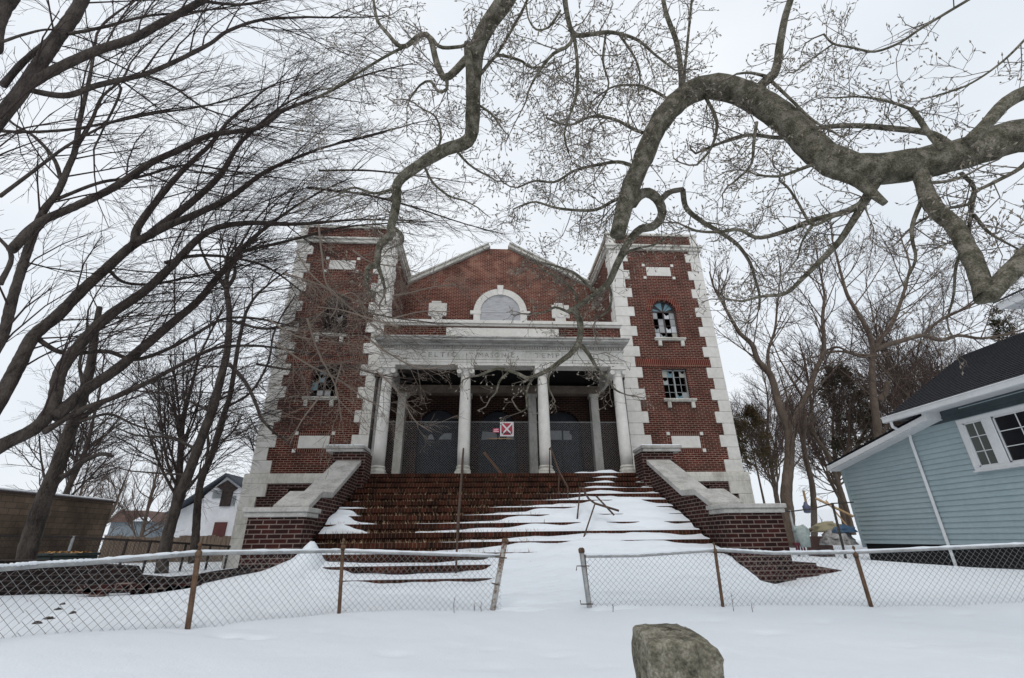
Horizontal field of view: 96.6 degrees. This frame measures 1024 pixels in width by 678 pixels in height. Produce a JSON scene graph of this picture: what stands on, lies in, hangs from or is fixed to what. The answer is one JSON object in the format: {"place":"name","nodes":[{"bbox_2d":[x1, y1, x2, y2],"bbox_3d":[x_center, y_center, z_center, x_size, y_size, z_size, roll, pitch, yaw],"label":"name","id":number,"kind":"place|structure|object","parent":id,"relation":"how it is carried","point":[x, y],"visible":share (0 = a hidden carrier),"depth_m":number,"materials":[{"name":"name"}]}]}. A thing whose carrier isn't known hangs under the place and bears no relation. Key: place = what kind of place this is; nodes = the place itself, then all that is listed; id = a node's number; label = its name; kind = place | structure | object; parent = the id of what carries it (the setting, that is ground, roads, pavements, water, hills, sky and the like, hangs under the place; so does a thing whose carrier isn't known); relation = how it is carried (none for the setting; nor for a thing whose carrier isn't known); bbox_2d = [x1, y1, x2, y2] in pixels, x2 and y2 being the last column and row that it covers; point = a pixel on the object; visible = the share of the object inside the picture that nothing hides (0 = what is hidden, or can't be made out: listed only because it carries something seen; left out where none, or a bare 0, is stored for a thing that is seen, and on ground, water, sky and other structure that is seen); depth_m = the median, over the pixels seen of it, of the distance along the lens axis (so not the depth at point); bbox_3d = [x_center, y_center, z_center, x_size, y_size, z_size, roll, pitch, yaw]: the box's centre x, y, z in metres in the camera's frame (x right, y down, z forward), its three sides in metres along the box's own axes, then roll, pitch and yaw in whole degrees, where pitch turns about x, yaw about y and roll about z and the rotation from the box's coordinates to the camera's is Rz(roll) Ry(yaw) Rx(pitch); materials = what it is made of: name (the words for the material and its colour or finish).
{"place":"outdoors","nodes":[
{"label":"outdoors","id":0,"kind":"place"},
{"bbox_2d":[37,551,73,559],"bbox_3d":[-8.940,4.424,8.795,0.551,0.616,0.653,1,-24,-3],"label":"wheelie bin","id":1,"kind":"object","parent":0,"point":[42,556],"visible":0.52,"depth_m":8.63,"materials":[{"name":"green plastic"}]},
{"bbox_2d":[48,551,100,559],"bbox_3d":[-8.511,4.429,8.812,0.545,0.610,0.666,1,-24,-3],"label":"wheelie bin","id":2,"kind":"object","parent":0,"point":[67,555],"visible":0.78,"depth_m":8.67,"materials":[{"name":"black plastic"}]},
{"bbox_2d":[285,0,717,314],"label":"magnolia tree","id":3,"kind":"object","parent":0,"point":[475,46],"visible":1,"depth_m":4.91,"materials":[{"name":"grey plant"}]},
{"bbox_2d":[0,534,1023,677],"bbox_3d":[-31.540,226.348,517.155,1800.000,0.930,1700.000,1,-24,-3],"label":"snow ground","id":4,"kind":"structure","parent":0,"point":[827,639],"depth_m":4.37,"materials":[{"name":"white snow"}]},
{"bbox_2d":[0,487,115,559],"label":"block shed","id":5,"kind":"structure","parent":4,"relation":"on","point":[76,515],"depth_m":17.19,"materials":[{"name":"brown"}]},
{"bbox_2d":[5,325,151,494],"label":"bare tree","id":6,"kind":"object","parent":4,"relation":"on","point":[70,480],"visible":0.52,"depth_m":23.74,"materials":[{"name":"brown plant"}]},
{"bbox_2d":[38,421,129,518],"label":"bare tree","id":7,"kind":"object","parent":4,"relation":"on","point":[83,488],"visible":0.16,"depth_m":41.24,"materials":[{"name":"brown plant"}]},
{"bbox_2d":[0,534,230,572],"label":"boundary fence","id":8,"kind":"object","parent":4,"relation":"on","point":[124,547],"visible":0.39,"depth_m":11.11,"materials":[{"name":"brown wood"}]},
{"bbox_2d":[79,431,158,525],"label":"bare tree","id":9,"kind":"object","parent":4,"relation":"on","point":[119,477],"visible":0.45,"depth_m":36.10,"materials":[{"name":"brown plant"}]},
{"bbox_2d":[0,560,251,596],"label":"retaining wall","id":10,"kind":"structure","parent":4,"relation":"on","point":[82,584],"depth_m":6.95,"materials":[{"name":"black brick"}]},
{"bbox_2d":[15,243,241,559],"bbox_3d":[-7.438,1.007,8.960,3.741,6.978,2.763,-11,-26,23],"label":"maple tree","id":11,"kind":"object","parent":4,"relation":"on","point":[28,546],"visible":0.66,"depth_m":8.31,"materials":[{"name":"brown plant"}]},
{"bbox_2d":[107,510,166,537],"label":"distant house","id":12,"kind":"structure","parent":4,"relation":"on","point":[118,522],"depth_m":51.52,"materials":[{"name":"white"}]},
{"bbox_2d":[101,418,194,536],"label":"bare tree","id":13,"kind":"object","parent":4,"relation":"on","point":[151,498],"visible":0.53,"depth_m":31.89,"materials":[{"name":"brown plant"}]},
{"bbox_2d":[98,535,234,562],"bbox_3d":[-12.662,8.190,17.522,6.010,1.268,0.090,1,-24,-3],"label":"wooden fence","id":14,"kind":"object","parent":4,"relation":"on","point":[215,540],"visible":0.26,"depth_m":17.51,"materials":[{"name":"brown wood"}]},
{"bbox_2d":[7,156,350,573],"bbox_3d":[-8.755,0.010,13.531,8.110,13.228,5.457,16,-29,-34],"label":"maple tree","id":15,"kind":"object","parent":4,"relation":"on","point":[171,521],"visible":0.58,"depth_m":13.10,"materials":[{"name":"brown plant"}]},
{"bbox_2d":[92,272,270,501],"bbox_3d":[-13.932,2.743,19.149,5.866,12.409,6.205,-17,-29,33],"label":"bare tree","id":16,"kind":"object","parent":4,"relation":"on","point":[170,468],"visible":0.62,"depth_m":18.51,"materials":[{"name":"brown plant"}]},
{"bbox_2d":[166,473,243,537],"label":"white house","id":17,"kind":"structure","parent":4,"relation":"on","point":[219,520],"depth_m":29.08,"materials":[{"name":"grey"}]},
{"bbox_2d":[212,522,227,536],"bbox_3d":[-18.311,12.416,28.364,0.750,1.912,0.070,1,-24,-3],"label":"door","id":18,"kind":"structure","parent":17,"relation":"in","point":[219,529],"depth_m":28.56,"materials":[{"name":"red wood"}]},
{"bbox_2d":[0,0,413,252],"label":"maple tree","id":19,"kind":"object","parent":4,"relation":"on","point":[39,70],"visible":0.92,"depth_m":6.88,"materials":[{"name":"brown plant"}]},
{"bbox_2d":[0,0,448,352],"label":"maple tree","id":20,"kind":"object","parent":4,"relation":"on","point":[25,238],"visible":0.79,"depth_m":8.44,"materials":[{"name":"brown plant"}]},
{"bbox_2d":[214,352,273,473],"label":"bare tree","id":21,"kind":"object","parent":4,"relation":"on","point":[252,448],"visible":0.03,"depth_m":29.07,"materials":[{"name":"brown plant"}]},
{"bbox_2d":[161,266,344,563],"bbox_3d":[-7.695,1.553,14.526,4.698,9.980,4.246,1,-24,-3],"label":"maple tree","id":22,"kind":"object","parent":4,"relation":"on","point":[196,528],"visible":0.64,"depth_m":14.07,"materials":[{"name":"brown plant"}]},
{"bbox_2d":[0,538,508,638],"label":"chain link fence","id":23,"kind":"object","parent":4,"relation":"on","point":[198,554],"visible":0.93,"depth_m":4.62,"materials":[{"name":"metal"}]},
{"bbox_2d":[0,49,515,453],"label":"maple tree","id":24,"kind":"object","parent":4,"relation":"on","point":[56,409],"visible":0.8,"depth_m":9.31,"materials":[{"name":"brown plant"}]},
{"bbox_2d":[260,224,494,478],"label":"overhanging branches","id":25,"kind":"object","parent":24,"relation":"attached to","point":[332,291],"visible":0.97,"depth_m":6.35,"materials":[{"name":"brown"}]},
{"bbox_2d":[243,329,278,414],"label":"bare tree","id":26,"kind":"object","parent":4,"relation":"on","point":[258,384],"visible":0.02,"depth_m":22.38,"materials":[{"name":"brown plant"}]},
{"bbox_2d":[99,516,822,550],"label":"thicket","id":27,"kind":"object","parent":4,"relation":"on","point":[104,535],"visible":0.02,"depth_m":44.00,"materials":[{"name":"brown"}]},
{"bbox_2d":[221,225,840,583],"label":"brick building","id":28,"kind":"structure","parent":4,"relation":"on","point":[677,446],"depth_m":15.36,"materials":[{"name":"red brick"}]},
{"bbox_2d":[320,476,577,565],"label":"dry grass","id":29,"kind":"structure","parent":28,"relation":"on","point":[449,540],"depth_m":8.91,"materials":[{"name":"brown plant"}]},
{"bbox_2d":[483,452,501,472],"bbox_3d":[-0.503,4.448,15.645,1.020,1.160,0.040,1,-24,-3],"label":"plank","id":30,"kind":"object","parent":28,"relation":"on","point":[491,461],"visible":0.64,"depth_m":15.70,"materials":[{"name":"brown wood"}]},
{"bbox_2d":[493,428,498,432],"bbox_3d":[-0.466,2.659,13.269,0.180,0.120,0.010,1,-24,-3],"label":"notice sign","id":31,"kind":"object","parent":28,"relation":"attached to","point":[495,430],"visible":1,"depth_m":13.27,"materials":[{"name":"red"}]},
{"bbox_2d":[385,421,620,473],"bbox_3d":[-0.219,3.142,13.128,7.078,1.539,0.014,1,-24,-3],"label":"security fence","id":32,"kind":"object","parent":28,"relation":"on","point":[501,447],"visible":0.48,"depth_m":13.15,"materials":[{"name":"grey metal"}]},
{"bbox_2d":[500,422,513,435],"bbox_3d":[-0.149,2.624,13.298,0.395,0.420,0.023,1,-24,-3],"label":"warning sign","id":33,"kind":"object","parent":32,"relation":"attached to","point":[506,428],"visible":0.98,"depth_m":13.29,"materials":[{"name":"red"}]},
{"bbox_2d":[301,470,761,611],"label":"step snow","id":34,"kind":"structure","parent":28,"relation":"on","point":[548,574],"depth_m":7.32,"materials":[{"name":"white snow"}]},
{"bbox_2d":[631,623,724,677],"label":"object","id":35,"kind":"object","parent":4,"relation":"on","point":[667,650],"visible":1,"depth_m":1.36,"materials":[{"name":"grey stone"}]},
{"bbox_2d":[455,0,1023,424],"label":"magnolia tree","id":36,"kind":"object","parent":4,"relation":"on","point":[793,124],"visible":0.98,"depth_m":4.72,"materials":[{"name":"grey plant"}]},
{"bbox_2d":[731,408,754,469],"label":"bare tree","id":37,"kind":"object","parent":4,"relation":"on","point":[744,443],"depth_m":28.16,"materials":[{"name":"brown plant"}]},
{"bbox_2d":[733,402,779,502],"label":"evergreen tree","id":38,"kind":"object","parent":4,"relation":"on","point":[750,411],"visible":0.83,"depth_m":22.38,"materials":[{"name":"green plant"}]},
{"bbox_2d":[729,352,812,502],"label":"bare tree","id":39,"kind":"object","parent":4,"relation":"on","point":[772,476],"visible":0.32,"depth_m":39.48,"materials":[{"name":"brown plant"}]},
{"bbox_2d":[729,314,855,535],"bbox_3d":[11.492,3.111,17.983,4.480,9.229,2.880,-10,-25,21],"label":"bare tree","id":40,"kind":"object","parent":4,"relation":"on","point":[813,500],"visible":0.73,"depth_m":17.66,"materials":[{"name":"brown plant"}]},
{"bbox_2d":[792,543,805,549],"bbox_3d":[6.623,4.803,10.469,0.284,0.240,0.080,1,-24,-3],"label":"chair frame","id":41,"kind":"object","parent":4,"relation":"on","point":[796,544],"visible":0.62,"depth_m":10.45,"materials":[{"name":"red"}]},
{"bbox_2d":[704,236,903,547],"bbox_3d":[12.120,1.080,18.331,8.757,13.190,4.174,1,-24,-3],"label":"bare tree","id":42,"kind":"object","parent":4,"relation":"on","point":[786,487],"visible":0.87,"depth_m":17.97,"materials":[{"name":"brown plant"}]},
{"bbox_2d":[802,490,807,503],"bbox_3d":[8.331,4.512,12.975,0.065,0.400,0.059,-9,-25,17],"label":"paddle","id":43,"kind":"object","parent":4,"relation":"on","point":[804,496],"visible":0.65,"depth_m":12.97,"materials":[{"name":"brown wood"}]},
{"bbox_2d":[802,502,810,512],"bbox_3d":[8.241,4.714,12.772,0.200,0.300,0.200,1,-24,-3],"label":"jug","id":44,"kind":"object","parent":4,"relation":"on","point":[805,505],"visible":0.86,"depth_m":12.71,"materials":[{"name":"blue plastic"}]},
{"bbox_2d":[757,336,863,524],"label":"bare tree","id":45,"kind":"object","parent":4,"relation":"on","point":[811,452],"visible":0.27,"depth_m":28.53,"materials":[{"name":"brown plant"}]},
{"bbox_2d":[785,502,853,558],"bbox_3d":[7.620,4.721,11.012,2.474,1.534,0.133,7,-25,-17],"label":"chain-link fence","id":46,"kind":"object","parent":4,"relation":"on","point":[836,521],"depth_m":11.03,"materials":[{"name":"metal"}]},
{"bbox_2d":[792,524,810,546],"bbox_3d":[6.738,4.572,10.609,0.333,0.492,0.336,-19,-30,36],"label":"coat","id":47,"kind":"object","parent":46,"relation":"hanging from","point":[801,534],"visible":0.98,"depth_m":10.51,"materials":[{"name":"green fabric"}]},
{"bbox_2d":[807,529,835,556],"bbox_3d":[8.918,5.933,13.293,0.847,0.750,0.090,1,-24,-3],"label":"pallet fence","id":48,"kind":"object","parent":4,"relation":"on","point":[822,547],"visible":0.47,"depth_m":13.21,"materials":[{"name":"brown wood"}]},
{"bbox_2d":[819,529,858,544],"bbox_3d":[8.820,5.388,12.457,0.929,0.426,0.796,17,-29,-35],"label":"rubbish heap","id":49,"kind":"object","parent":4,"relation":"on","point":[848,538],"visible":0.65,"depth_m":12.26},
{"bbox_2d":[809,521,841,531],"bbox_3d":[8.885,5.317,12.942,1.146,0.283,0.802,1,-24,-3],"label":"tarp","id":50,"kind":"object","parent":49,"relation":"on","point":[819,528],"visible":0.71,"depth_m":12.71,"materials":[{"name":"beige plastic"}]},
{"bbox_2d":[832,524,857,532],"bbox_3d":[8.982,5.163,12.452,0.654,0.214,0.557,1,-24,-3],"label":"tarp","id":51,"kind":"object","parent":49,"relation":"on","point":[845,528],"visible":0.84,"depth_m":12.27,"materials":[{"name":"blue plastic"}]},
{"bbox_2d":[774,324,911,534],"bbox_3d":[15.668,3.663,20.993,7.202,9.809,5.638,-9,-25,18],"label":"bare tree","id":52,"kind":"object","parent":4,"relation":"on","point":[838,475],"visible":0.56,"depth_m":20.09,"materials":[{"name":"brown plant"}]},
{"bbox_2d":[815,362,883,467],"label":"evergreen tree","id":53,"kind":"object","parent":4,"relation":"on","point":[835,445],"visible":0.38,"depth_m":21.14,"materials":[{"name":"green plant"}]},
{"bbox_2d":[759,204,1023,438],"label":"bare tree","id":54,"kind":"object","parent":4,"relation":"on","point":[875,398],"visible":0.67,"depth_m":20.14,"materials":[{"name":"brown plant"}]},
{"bbox_2d":[852,321,942,446],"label":"bare tree","id":55,"kind":"object","parent":4,"relation":"on","point":[908,360],"depth_m":35.50,"materials":[{"name":"brown plant"}]},
{"bbox_2d":[827,258,986,430],"bbox_3d":[20.185,2.957,22.299,7.854,13.637,7.853,-8,-25,16],"label":"bare tree","id":56,"kind":"object","parent":4,"relation":"on","point":[890,360],"visible":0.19,"depth_m":22.27,"materials":[{"name":"brown plant"}]},
{"bbox_2d":[834,306,1006,431],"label":"bare tree","id":57,"kind":"object","parent":4,"relation":"on","point":[924,375],"visible":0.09,"depth_m":26.98,"materials":[{"name":"brown plant"}]},
{"bbox_2d":[825,288,1023,569],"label":"blue house","id":58,"kind":"structure","parent":4,"relation":"on","point":[942,464],"depth_m":10.50,"materials":[{"name":"blue wood"}]},
{"bbox_2d":[815,497,853,516],"bbox_3d":[9.080,4.741,12.867,0.070,0.585,0.859,15,-28,-32],"label":"plank","id":59,"kind":"object","parent":58,"relation":"on","point":[838,509],"visible":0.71,"depth_m":12.76,"materials":[{"name":"beige wood"}]},
{"bbox_2d":[983,306,1019,341],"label":"evergreen tree","id":60,"kind":"object","parent":4,"relation":"on","point":[994,322],"visible":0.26,"depth_m":24.87,"materials":[{"name":"green plant"}]},
{"bbox_2d":[0,0,1023,542],"label":"sky","id":61,"kind":"structure","parent":0,"point":[993,27],"materials":[{"name":"white"}]},
{"bbox_2d":[576,542,1023,607],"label":"chain link fence","id":62,"kind":"object","parent":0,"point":[714,550],"visible":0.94,"depth_m":5.85,"materials":[{"name":"metal"}]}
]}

